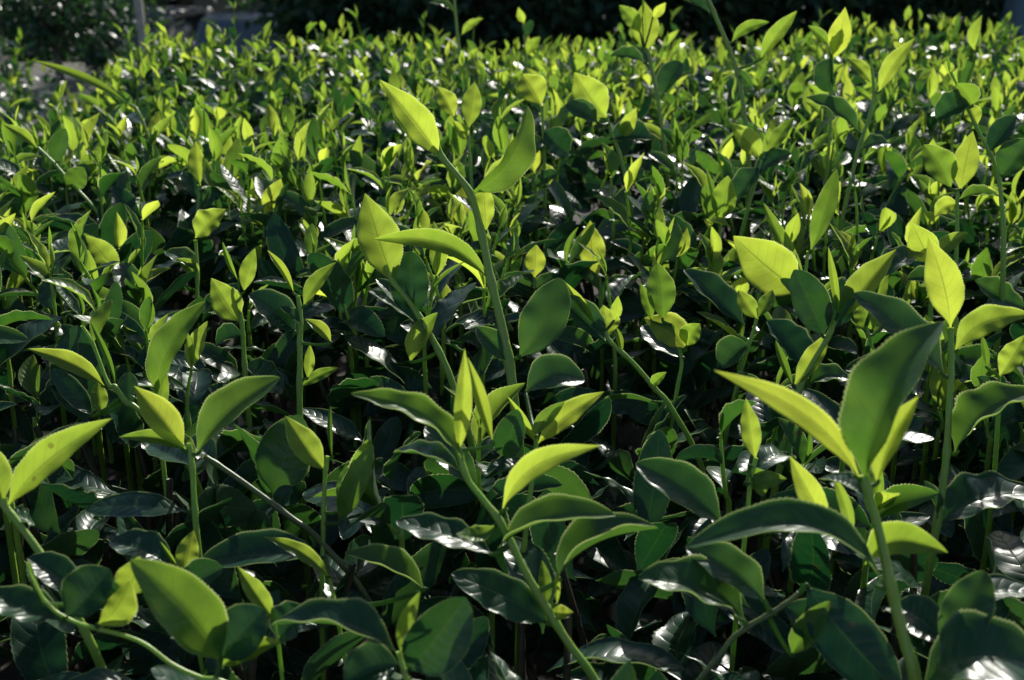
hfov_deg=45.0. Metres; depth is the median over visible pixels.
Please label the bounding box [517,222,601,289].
tea shoot
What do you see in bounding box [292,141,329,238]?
tea shoot
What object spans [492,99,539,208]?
tea shoot
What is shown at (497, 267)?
tea shoot
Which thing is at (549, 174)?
tea shoot
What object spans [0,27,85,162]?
tea hedge
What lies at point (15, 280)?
tea shoot
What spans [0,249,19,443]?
tea shoot
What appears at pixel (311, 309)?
tea shoot
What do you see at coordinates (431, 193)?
tea shoot
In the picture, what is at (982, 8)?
background bush
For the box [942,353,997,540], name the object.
tea shoot
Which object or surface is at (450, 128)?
tea shoot
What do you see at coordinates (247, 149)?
tea shoot
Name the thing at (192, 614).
tea shoot
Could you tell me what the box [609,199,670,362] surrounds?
tea shoot
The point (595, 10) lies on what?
background bush
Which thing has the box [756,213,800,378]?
tea shoot
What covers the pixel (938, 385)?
tea shoot
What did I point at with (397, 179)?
tea shoot
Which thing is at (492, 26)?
background bush
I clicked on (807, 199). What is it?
tea shoot
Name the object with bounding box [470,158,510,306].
tea shoot
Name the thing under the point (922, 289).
tea shoot
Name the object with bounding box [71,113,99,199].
tea shoot
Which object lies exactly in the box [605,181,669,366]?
tea shoot
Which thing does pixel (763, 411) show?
tea shoot
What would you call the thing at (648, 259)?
tea shoot
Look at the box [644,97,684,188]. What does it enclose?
tea shoot
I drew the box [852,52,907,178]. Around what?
tea shoot
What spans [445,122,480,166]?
tea shoot
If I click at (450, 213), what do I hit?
tea shoot
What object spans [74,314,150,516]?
tea shoot
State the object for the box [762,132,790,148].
tea shoot
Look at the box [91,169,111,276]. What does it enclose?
tea shoot
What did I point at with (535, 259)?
tea shoot
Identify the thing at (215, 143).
tea shoot
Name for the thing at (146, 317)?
tea shoot
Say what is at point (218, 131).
tea shoot
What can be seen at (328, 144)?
tea shoot
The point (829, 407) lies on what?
tea shoot
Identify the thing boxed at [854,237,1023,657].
tea shoot
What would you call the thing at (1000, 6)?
background bush
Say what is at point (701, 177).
tea shoot
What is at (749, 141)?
tea shoot
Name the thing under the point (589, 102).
tea shoot
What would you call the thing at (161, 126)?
tea shoot
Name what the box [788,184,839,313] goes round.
tea shoot
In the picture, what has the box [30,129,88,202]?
tea shoot
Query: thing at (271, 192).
tea shoot
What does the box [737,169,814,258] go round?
tea shoot
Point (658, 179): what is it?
tea shoot
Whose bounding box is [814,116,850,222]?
tea shoot
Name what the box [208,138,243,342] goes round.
tea shoot
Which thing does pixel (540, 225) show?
tea shoot
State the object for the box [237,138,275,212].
tea shoot
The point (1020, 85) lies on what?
tea shoot
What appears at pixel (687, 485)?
tea shoot
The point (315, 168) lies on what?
tea shoot
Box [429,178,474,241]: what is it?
tea shoot
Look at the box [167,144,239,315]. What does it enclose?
tea shoot
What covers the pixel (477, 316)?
tea shoot
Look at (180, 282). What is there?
tea shoot
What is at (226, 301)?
tea shoot
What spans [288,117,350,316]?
tea shoot
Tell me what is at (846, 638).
tea shoot
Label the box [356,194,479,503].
tea shoot
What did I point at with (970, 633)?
tea shoot
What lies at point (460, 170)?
tea shoot
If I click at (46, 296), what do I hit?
tea shoot
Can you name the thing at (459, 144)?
tea shoot
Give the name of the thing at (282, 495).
tea shoot
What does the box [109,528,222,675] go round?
tea shoot
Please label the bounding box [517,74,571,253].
tea shoot
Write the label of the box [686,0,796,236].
tea shoot
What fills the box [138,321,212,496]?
tea shoot
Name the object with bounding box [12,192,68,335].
tea shoot
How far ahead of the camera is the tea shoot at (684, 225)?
1.10 m
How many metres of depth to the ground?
7.50 m
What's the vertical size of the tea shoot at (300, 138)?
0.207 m
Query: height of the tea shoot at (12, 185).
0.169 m
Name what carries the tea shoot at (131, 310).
on the tea hedge at (224, 86)
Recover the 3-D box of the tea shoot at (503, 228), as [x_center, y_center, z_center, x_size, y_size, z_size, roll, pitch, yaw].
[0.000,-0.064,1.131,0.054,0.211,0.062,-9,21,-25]
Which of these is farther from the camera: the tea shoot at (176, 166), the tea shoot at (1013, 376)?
the tea shoot at (176, 166)
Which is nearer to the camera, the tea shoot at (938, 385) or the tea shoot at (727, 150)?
the tea shoot at (938, 385)
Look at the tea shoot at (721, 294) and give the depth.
0.87 m
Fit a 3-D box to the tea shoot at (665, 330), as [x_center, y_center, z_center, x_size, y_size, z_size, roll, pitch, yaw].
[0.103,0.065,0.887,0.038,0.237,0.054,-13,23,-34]
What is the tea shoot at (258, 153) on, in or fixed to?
in the tea hedge at (224, 86)
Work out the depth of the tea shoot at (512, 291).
1.02 m
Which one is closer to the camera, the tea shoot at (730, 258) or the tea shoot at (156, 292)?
the tea shoot at (156, 292)
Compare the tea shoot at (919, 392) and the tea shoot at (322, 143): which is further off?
the tea shoot at (322, 143)
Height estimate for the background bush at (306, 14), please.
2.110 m
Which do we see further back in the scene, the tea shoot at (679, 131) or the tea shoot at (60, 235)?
the tea shoot at (679, 131)
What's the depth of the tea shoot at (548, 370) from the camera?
0.66 m
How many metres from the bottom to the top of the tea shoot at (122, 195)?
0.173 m
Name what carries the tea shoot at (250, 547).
on the tea hedge at (224, 86)
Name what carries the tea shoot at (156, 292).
on the tea hedge at (224, 86)
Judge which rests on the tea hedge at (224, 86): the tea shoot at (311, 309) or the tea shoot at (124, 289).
the tea shoot at (124, 289)
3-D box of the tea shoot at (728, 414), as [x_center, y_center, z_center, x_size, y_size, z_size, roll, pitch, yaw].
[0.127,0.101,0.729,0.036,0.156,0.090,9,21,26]
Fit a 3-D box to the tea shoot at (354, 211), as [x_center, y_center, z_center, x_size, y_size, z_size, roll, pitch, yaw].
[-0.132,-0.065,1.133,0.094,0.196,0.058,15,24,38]
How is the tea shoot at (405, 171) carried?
on the tea hedge at (224, 86)
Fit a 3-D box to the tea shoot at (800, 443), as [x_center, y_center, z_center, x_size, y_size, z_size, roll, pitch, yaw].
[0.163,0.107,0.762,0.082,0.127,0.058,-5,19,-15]
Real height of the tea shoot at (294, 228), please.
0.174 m
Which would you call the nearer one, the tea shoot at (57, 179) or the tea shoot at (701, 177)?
the tea shoot at (701, 177)
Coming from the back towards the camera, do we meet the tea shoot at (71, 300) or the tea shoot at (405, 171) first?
the tea shoot at (405, 171)
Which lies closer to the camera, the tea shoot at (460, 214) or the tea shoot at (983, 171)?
the tea shoot at (460, 214)
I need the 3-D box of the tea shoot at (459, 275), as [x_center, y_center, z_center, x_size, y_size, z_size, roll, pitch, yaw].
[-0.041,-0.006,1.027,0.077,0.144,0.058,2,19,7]
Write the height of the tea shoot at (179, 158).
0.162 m
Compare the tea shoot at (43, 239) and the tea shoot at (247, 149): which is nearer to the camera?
the tea shoot at (43, 239)
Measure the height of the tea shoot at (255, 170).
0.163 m
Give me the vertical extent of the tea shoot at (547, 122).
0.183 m
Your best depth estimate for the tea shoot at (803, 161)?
1.26 m
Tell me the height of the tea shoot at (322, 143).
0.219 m
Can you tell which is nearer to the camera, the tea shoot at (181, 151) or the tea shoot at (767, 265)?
the tea shoot at (767, 265)
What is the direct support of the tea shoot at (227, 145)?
in the tea hedge at (224, 86)
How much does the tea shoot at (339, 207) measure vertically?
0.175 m
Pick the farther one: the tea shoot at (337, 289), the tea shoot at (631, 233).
the tea shoot at (631, 233)
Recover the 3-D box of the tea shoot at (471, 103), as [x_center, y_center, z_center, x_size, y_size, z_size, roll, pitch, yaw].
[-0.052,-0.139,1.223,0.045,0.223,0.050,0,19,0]
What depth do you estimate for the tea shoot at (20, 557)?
0.66 m
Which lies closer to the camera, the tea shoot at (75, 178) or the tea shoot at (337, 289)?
the tea shoot at (337, 289)
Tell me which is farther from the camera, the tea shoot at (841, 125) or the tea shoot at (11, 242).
the tea shoot at (841, 125)
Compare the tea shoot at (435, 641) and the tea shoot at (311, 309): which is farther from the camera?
the tea shoot at (311, 309)
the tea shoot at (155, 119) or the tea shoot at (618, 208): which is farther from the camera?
the tea shoot at (155, 119)
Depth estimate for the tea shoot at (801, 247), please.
1.07 m
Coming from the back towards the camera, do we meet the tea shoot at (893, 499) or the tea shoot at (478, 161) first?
the tea shoot at (478, 161)
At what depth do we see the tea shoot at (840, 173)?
1.30 m
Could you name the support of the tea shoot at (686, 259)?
on the tea hedge at (224, 86)
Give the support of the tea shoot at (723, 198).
on the tea hedge at (224, 86)
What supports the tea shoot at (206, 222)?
on the tea hedge at (224, 86)
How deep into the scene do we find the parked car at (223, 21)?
20.67 m
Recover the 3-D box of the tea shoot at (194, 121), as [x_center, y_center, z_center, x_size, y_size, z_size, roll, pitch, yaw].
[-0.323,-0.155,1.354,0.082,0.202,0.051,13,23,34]
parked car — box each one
[78,6,214,61]
[180,12,284,61]
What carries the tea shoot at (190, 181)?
on the tea hedge at (224, 86)
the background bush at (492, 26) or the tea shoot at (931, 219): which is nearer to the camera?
the tea shoot at (931, 219)
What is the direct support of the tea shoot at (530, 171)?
on the tea hedge at (224, 86)
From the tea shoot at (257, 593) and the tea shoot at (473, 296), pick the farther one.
the tea shoot at (473, 296)
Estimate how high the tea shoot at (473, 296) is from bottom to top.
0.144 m
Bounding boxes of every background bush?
[0,0,216,61]
[224,0,519,61]
[224,0,559,56]
[285,0,739,62]
[441,0,798,59]
[456,0,863,61]
[541,1,1003,61]
[617,0,1019,64]
[750,0,1002,50]
[803,0,1003,51]
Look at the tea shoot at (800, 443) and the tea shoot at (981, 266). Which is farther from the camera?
the tea shoot at (981, 266)
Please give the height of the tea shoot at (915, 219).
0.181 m
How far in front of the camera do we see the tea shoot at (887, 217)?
1.11 m
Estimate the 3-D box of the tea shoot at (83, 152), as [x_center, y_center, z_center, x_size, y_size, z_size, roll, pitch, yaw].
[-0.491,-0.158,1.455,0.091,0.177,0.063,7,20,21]
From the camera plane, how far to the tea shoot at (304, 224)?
1.10 m
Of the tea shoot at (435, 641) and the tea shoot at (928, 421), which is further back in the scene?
the tea shoot at (928, 421)
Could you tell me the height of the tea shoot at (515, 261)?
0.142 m
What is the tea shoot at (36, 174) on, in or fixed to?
in the tea hedge at (224, 86)
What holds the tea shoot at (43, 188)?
in the tea hedge at (224, 86)
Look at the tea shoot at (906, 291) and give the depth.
1.02 m
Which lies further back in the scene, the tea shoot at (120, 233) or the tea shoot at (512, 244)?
the tea shoot at (120, 233)
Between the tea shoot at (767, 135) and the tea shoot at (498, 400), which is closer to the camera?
the tea shoot at (498, 400)
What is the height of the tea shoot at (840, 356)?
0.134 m
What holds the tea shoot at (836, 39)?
attached to the tea hedge at (224, 86)
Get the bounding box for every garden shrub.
[0,0,166,93]
[69,0,144,78]
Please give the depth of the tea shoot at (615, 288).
0.94 m
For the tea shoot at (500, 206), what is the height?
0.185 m
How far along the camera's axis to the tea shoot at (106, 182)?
1.11 m
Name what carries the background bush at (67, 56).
on the ground
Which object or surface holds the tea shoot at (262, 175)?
on the tea hedge at (224, 86)
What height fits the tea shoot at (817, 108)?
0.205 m
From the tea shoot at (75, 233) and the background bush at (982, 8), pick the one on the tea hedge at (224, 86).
the tea shoot at (75, 233)
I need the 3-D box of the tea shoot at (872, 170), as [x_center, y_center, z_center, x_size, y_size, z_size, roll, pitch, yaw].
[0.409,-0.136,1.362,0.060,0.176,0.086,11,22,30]
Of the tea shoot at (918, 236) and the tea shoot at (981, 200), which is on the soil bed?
the tea shoot at (918, 236)
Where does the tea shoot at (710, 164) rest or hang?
in the tea hedge at (224, 86)
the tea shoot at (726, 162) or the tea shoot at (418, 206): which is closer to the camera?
the tea shoot at (418, 206)
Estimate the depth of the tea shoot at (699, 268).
1.07 m
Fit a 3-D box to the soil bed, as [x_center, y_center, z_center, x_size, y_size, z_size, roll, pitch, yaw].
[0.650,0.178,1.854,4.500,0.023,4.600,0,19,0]
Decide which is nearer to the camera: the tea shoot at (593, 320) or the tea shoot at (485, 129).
the tea shoot at (593, 320)
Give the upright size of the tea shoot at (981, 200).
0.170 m
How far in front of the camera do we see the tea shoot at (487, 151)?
1.25 m
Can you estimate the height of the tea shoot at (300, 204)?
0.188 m
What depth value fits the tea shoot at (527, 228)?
1.23 m
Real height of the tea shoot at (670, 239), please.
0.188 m
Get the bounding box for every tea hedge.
[0,0,1023,679]
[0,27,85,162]
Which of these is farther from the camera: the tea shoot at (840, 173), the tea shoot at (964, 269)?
the tea shoot at (840, 173)
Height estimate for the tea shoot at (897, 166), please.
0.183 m
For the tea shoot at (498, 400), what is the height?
0.175 m
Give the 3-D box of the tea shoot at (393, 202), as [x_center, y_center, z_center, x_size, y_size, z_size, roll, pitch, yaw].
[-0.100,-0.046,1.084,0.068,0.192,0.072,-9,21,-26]
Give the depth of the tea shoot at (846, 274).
1.05 m
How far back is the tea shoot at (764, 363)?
0.96 m
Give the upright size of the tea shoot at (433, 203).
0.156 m
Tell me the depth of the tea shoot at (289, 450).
0.66 m
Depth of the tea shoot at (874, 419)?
0.50 m
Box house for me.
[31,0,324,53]
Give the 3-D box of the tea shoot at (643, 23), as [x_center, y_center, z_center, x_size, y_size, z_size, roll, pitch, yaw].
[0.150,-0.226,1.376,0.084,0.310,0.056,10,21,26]
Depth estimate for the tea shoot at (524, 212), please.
1.13 m
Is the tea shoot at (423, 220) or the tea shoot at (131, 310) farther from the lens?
the tea shoot at (423, 220)
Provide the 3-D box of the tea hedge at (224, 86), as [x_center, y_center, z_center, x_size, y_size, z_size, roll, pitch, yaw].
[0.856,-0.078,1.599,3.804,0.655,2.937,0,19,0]
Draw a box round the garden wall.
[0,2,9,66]
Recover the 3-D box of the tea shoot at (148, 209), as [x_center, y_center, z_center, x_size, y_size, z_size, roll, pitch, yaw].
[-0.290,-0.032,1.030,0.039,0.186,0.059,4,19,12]
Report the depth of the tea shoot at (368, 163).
1.35 m
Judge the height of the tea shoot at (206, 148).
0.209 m
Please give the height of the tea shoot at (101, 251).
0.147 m
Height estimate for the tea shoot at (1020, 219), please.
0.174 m
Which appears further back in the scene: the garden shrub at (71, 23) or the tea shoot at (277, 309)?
the garden shrub at (71, 23)
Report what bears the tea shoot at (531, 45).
attached to the tea hedge at (224, 86)
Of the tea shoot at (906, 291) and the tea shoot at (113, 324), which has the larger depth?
the tea shoot at (906, 291)
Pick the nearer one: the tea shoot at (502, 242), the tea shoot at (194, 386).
the tea shoot at (194, 386)
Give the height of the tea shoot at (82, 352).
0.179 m
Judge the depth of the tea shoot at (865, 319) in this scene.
0.90 m
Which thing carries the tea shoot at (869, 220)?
in the tea hedge at (224, 86)
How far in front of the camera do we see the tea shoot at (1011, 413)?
0.82 m
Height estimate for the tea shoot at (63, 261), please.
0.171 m
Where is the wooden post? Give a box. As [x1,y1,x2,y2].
[133,0,147,53]
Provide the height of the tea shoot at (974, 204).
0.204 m
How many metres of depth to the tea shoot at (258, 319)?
0.98 m
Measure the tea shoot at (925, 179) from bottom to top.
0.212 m
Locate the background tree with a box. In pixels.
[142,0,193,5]
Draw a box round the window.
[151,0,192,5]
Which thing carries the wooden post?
on the ground
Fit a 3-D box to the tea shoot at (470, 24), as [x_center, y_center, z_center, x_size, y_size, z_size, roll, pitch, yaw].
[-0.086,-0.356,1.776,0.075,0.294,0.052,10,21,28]
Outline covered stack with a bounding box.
[997,0,1023,44]
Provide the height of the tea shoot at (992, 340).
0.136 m
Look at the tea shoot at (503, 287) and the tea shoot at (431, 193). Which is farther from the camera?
the tea shoot at (431, 193)
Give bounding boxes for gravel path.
[0,70,106,135]
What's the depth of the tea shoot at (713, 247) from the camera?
1.01 m
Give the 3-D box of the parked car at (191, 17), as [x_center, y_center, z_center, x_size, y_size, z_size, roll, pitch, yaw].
[-6.578,-5.675,23.729,1.980,1.360,4.140,5,19,14]
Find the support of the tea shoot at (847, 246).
on the tea hedge at (224, 86)
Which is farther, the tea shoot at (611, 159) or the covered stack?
the covered stack
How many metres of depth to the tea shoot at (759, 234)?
1.08 m
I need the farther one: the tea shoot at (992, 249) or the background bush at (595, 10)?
the background bush at (595, 10)
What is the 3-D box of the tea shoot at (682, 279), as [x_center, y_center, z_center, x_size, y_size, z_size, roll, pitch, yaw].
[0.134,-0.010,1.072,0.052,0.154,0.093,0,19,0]
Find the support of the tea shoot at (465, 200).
on the tea hedge at (224, 86)
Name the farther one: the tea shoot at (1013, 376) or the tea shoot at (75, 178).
the tea shoot at (75, 178)
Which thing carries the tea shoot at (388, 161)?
in the tea hedge at (224, 86)
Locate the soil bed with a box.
[0,169,1023,679]
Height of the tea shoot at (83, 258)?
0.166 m
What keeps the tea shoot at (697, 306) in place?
on the tea hedge at (224, 86)
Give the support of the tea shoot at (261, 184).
on the tea hedge at (224, 86)
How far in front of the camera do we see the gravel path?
6.14 m
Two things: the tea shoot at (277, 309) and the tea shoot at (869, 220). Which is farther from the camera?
the tea shoot at (869, 220)
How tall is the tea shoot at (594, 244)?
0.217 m
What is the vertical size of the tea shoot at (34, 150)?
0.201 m
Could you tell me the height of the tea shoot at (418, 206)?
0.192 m
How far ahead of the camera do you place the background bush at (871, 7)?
7.69 m
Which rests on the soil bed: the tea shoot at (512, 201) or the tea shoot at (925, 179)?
the tea shoot at (512, 201)
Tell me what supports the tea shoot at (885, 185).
on the tea hedge at (224, 86)
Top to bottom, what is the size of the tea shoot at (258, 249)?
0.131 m
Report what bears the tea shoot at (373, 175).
in the tea hedge at (224, 86)
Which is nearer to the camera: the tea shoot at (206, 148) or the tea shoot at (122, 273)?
the tea shoot at (122, 273)
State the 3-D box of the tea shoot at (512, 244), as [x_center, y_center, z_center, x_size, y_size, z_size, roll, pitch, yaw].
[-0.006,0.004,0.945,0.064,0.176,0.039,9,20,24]
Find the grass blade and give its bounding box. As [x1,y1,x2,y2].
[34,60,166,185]
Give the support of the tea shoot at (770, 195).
on the tea hedge at (224, 86)
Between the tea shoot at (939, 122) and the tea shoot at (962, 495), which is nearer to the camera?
the tea shoot at (962, 495)
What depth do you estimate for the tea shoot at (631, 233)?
1.12 m
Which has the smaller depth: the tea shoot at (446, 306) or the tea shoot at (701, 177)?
the tea shoot at (446, 306)
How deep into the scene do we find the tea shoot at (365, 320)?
0.91 m
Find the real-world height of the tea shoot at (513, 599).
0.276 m
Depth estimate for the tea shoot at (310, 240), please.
0.94 m
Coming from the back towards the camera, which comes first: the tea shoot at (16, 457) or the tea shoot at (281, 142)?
the tea shoot at (281, 142)
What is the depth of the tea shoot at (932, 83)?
1.53 m
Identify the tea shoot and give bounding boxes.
[0,121,66,219]
[0,161,39,213]
[0,165,58,225]
[0,174,61,300]
[0,188,48,301]
[0,197,14,284]
[0,212,69,368]
[0,222,68,328]
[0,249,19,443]
[0,270,54,395]
[0,355,77,535]
[0,418,111,667]
[0,551,280,679]
[2,208,10,218]
[2,422,83,584]
[3,124,97,215]
[5,467,26,584]
[9,124,48,178]
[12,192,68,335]
[19,218,69,305]
[20,255,124,459]
[22,227,71,326]
[25,228,71,459]
[27,239,119,325]
[29,299,202,494]
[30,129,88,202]
[37,116,97,212]
[42,277,133,490]
[45,131,127,276]
[50,147,73,204]
[55,235,140,300]
[55,285,107,484]
[56,285,128,455]
[64,250,128,366]
[67,210,113,462]
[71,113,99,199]
[72,129,98,215]
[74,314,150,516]
[83,213,132,365]
[84,267,195,314]
[86,376,279,557]
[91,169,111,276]
[99,287,162,429]
[108,115,188,197]
[108,296,204,491]
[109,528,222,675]
[112,156,161,226]
[112,255,195,428]
[121,300,179,486]
[124,199,178,284]
[125,151,178,219]
[130,301,205,497]
[132,111,176,214]
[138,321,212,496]
[162,156,189,190]
[165,208,225,327]
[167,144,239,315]
[168,105,210,158]
[172,156,212,170]
[179,136,248,178]
[179,141,222,284]
[189,108,226,235]
[191,434,386,647]
[203,127,249,321]
[203,528,427,665]
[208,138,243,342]
[209,242,283,458]
[209,285,267,434]
[213,126,237,248]
[215,127,254,197]
[216,186,281,358]
[218,244,261,358]
[219,156,272,256]
[219,161,261,208]
[225,157,284,224]
[231,179,255,227]
[235,125,265,229]
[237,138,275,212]
[237,567,306,679]
[238,146,264,187]
[239,153,300,296]
[240,179,288,346]
[248,250,338,596]
[254,223,334,433]
[254,406,372,679]
[261,104,308,169]
[262,170,299,236]
[267,213,329,298]
[271,146,333,279]
[271,146,338,255]
[272,135,333,225]
[272,592,473,679]
[274,121,309,295]
[282,169,358,278]
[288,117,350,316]
[290,240,372,441]
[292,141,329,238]
[294,161,344,287]
[296,225,387,429]
[300,138,331,166]
[303,419,405,663]
[305,101,359,200]
[307,163,404,262]
[316,171,412,262]
[316,290,352,348]
[333,135,368,258]
[338,247,384,447]
[339,244,387,434]
[343,257,363,421]
[347,144,401,196]
[349,150,420,189]
[351,349,657,679]
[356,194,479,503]
[359,184,444,345]
[363,147,396,299]
[369,221,476,459]
[375,80,570,458]
[377,145,417,222]
[381,137,447,224]
[392,182,430,227]
[393,183,475,219]
[395,223,508,396]
[403,209,454,357]
[405,128,447,177]
[407,187,439,261]
[410,154,469,287]
[413,216,453,357]
[421,273,488,379]
[424,123,477,208]
[424,197,469,332]
[424,383,561,653]
[425,114,469,309]
[426,188,496,345]
[429,0,482,120]
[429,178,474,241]
[433,150,464,221]
[436,82,481,188]
[438,135,494,213]
[441,192,498,372]
[443,199,493,349]
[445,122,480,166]
[445,264,511,369]
[447,256,522,476]
[452,158,557,299]
[455,232,533,425]
[468,210,509,407]
[469,155,556,309]
[469,184,552,302]
[469,258,530,393]
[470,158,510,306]
[470,193,529,349]
[471,238,515,392]
[473,95,531,178]
[485,353,603,674]
[490,213,529,309]
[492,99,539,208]
[493,192,552,272]
[495,246,524,312]
[498,148,554,238]
[503,192,546,244]
[505,124,554,175]
[507,179,540,322]
[509,91,553,228]
[513,245,561,434]
[516,7,539,105]
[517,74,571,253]
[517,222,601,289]
[530,150,558,241]
[566,72,651,274]
[566,283,705,473]
[578,221,634,436]
[578,242,642,449]
[580,142,649,274]
[594,153,701,274]
[599,219,653,361]
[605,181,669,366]
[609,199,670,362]
[611,0,683,189]
[617,230,683,285]
[619,229,697,423]
[620,244,663,359]
[624,204,694,368]
[628,181,695,361]
[628,218,702,426]
[636,398,795,670]
[637,226,741,437]
[638,541,900,679]
[640,263,700,427]
[641,250,655,396]
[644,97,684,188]
[645,253,690,351]
[647,118,688,214]
[647,166,664,358]
[662,129,706,264]
[664,212,747,280]
[664,247,722,352]
[676,399,757,634]
[682,162,731,327]
[684,266,707,355]
[684,268,774,506]
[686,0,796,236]
[686,321,947,679]
[688,138,761,232]
[688,271,726,372]
[695,132,734,247]
[697,312,797,444]
[701,248,760,385]
[706,168,736,418]
[708,147,767,223]
[711,277,753,361]
[722,230,792,369]
[724,178,811,323]
[728,117,793,323]
[730,128,776,224]
[733,169,838,438]
[736,97,786,176]
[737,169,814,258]
[737,418,826,591]
[738,356,841,550]
[750,168,806,239]
[752,247,896,636]
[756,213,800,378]
[757,303,833,388]
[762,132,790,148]
[768,457,937,588]
[777,127,826,202]
[780,207,830,384]
[782,183,833,332]
[787,126,815,197]
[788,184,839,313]
[789,348,933,573]
[800,224,860,285]
[801,101,832,244]
[806,38,914,291]
[808,7,851,270]
[810,117,873,274]
[812,181,884,267]
[812,277,857,460]
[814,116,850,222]
[817,229,871,338]
[818,151,879,219]
[824,319,887,363]
[830,171,879,335]
[830,224,899,404]
[841,118,890,217]
[845,208,897,357]
[845,314,997,486]
[846,146,891,210]
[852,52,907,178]
[853,245,923,350]
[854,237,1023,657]
[856,232,905,295]
[860,194,884,256]
[862,146,913,208]
[881,120,920,146]
[885,142,946,207]
[889,117,935,181]
[890,376,932,485]
[895,280,928,316]
[899,271,927,317]
[900,571,1023,679]
[901,180,961,231]
[901,335,956,485]
[901,353,998,533]
[905,208,920,269]
[907,192,972,246]
[907,223,1023,479]
[910,139,998,236]
[918,283,941,320]
[919,67,938,145]
[922,131,998,266]
[928,111,950,136]
[934,56,1023,418]
[939,187,1006,230]
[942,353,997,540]
[945,149,1005,309]
[947,356,1023,557]
[954,332,1003,427]
[957,248,985,315]
[959,191,1023,262]
[962,177,1017,258]
[963,135,993,211]
[964,247,1023,337]
[967,96,990,139]
[974,167,1023,308]
[976,204,1023,349]
[978,335,1023,570]
[1006,272,1023,380]
[1008,360,1023,525]
[1009,47,1023,186]
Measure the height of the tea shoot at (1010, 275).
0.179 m
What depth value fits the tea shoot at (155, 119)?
1.38 m
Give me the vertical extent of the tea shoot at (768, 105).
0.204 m
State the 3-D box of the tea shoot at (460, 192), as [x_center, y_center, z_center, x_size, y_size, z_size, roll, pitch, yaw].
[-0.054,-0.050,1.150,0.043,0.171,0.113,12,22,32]
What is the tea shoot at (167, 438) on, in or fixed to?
on the tea hedge at (224, 86)
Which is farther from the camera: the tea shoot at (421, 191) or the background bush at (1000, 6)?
the background bush at (1000, 6)
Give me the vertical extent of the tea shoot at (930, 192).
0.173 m
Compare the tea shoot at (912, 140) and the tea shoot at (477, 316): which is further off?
the tea shoot at (912, 140)
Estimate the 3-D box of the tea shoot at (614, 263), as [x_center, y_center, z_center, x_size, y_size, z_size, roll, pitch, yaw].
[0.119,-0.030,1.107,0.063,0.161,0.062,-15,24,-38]
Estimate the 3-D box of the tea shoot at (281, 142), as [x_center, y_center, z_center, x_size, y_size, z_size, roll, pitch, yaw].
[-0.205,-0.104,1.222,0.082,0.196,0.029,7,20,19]
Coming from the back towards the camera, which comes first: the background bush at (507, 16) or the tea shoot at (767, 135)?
the background bush at (507, 16)
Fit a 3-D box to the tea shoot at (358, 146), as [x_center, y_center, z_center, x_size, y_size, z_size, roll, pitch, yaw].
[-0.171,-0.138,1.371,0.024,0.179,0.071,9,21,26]
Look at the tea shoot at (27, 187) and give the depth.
1.17 m
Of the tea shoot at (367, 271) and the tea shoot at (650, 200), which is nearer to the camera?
the tea shoot at (367, 271)
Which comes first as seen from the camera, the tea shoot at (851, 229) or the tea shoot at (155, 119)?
the tea shoot at (851, 229)
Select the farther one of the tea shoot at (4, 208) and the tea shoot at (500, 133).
the tea shoot at (500, 133)
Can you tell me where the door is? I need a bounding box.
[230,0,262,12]
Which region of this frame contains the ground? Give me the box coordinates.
[9,1,995,163]
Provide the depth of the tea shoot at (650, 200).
1.09 m
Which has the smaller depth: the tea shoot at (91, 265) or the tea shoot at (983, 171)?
the tea shoot at (91, 265)
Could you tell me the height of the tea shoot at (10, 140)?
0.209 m
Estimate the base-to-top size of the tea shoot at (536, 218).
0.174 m
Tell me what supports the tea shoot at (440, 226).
on the tea hedge at (224, 86)
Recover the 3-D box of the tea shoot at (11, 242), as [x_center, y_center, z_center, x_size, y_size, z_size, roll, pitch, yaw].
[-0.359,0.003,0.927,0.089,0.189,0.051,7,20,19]
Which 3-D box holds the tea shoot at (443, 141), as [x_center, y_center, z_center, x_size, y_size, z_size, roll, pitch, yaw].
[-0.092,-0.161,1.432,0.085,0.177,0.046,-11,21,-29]
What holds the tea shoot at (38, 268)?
on the tea hedge at (224, 86)
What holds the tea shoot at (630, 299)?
in the tea hedge at (224, 86)
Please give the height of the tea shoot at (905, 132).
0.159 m
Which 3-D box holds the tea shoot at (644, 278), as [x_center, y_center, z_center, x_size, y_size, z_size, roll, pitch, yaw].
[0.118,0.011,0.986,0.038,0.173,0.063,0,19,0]
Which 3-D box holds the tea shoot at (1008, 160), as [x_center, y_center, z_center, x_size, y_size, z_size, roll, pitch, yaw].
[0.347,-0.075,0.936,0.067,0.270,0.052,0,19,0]
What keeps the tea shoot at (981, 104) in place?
in the tea hedge at (224, 86)
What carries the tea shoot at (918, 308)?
on the tea hedge at (224, 86)
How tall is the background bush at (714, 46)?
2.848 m
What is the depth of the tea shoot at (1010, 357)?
0.72 m
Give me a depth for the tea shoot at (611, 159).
1.17 m
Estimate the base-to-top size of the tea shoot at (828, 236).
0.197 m
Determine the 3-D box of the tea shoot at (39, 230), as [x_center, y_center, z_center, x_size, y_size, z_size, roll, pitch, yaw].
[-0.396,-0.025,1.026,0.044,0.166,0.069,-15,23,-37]
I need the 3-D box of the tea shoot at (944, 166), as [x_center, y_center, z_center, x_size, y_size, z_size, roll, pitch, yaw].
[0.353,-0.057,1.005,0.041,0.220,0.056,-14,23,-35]

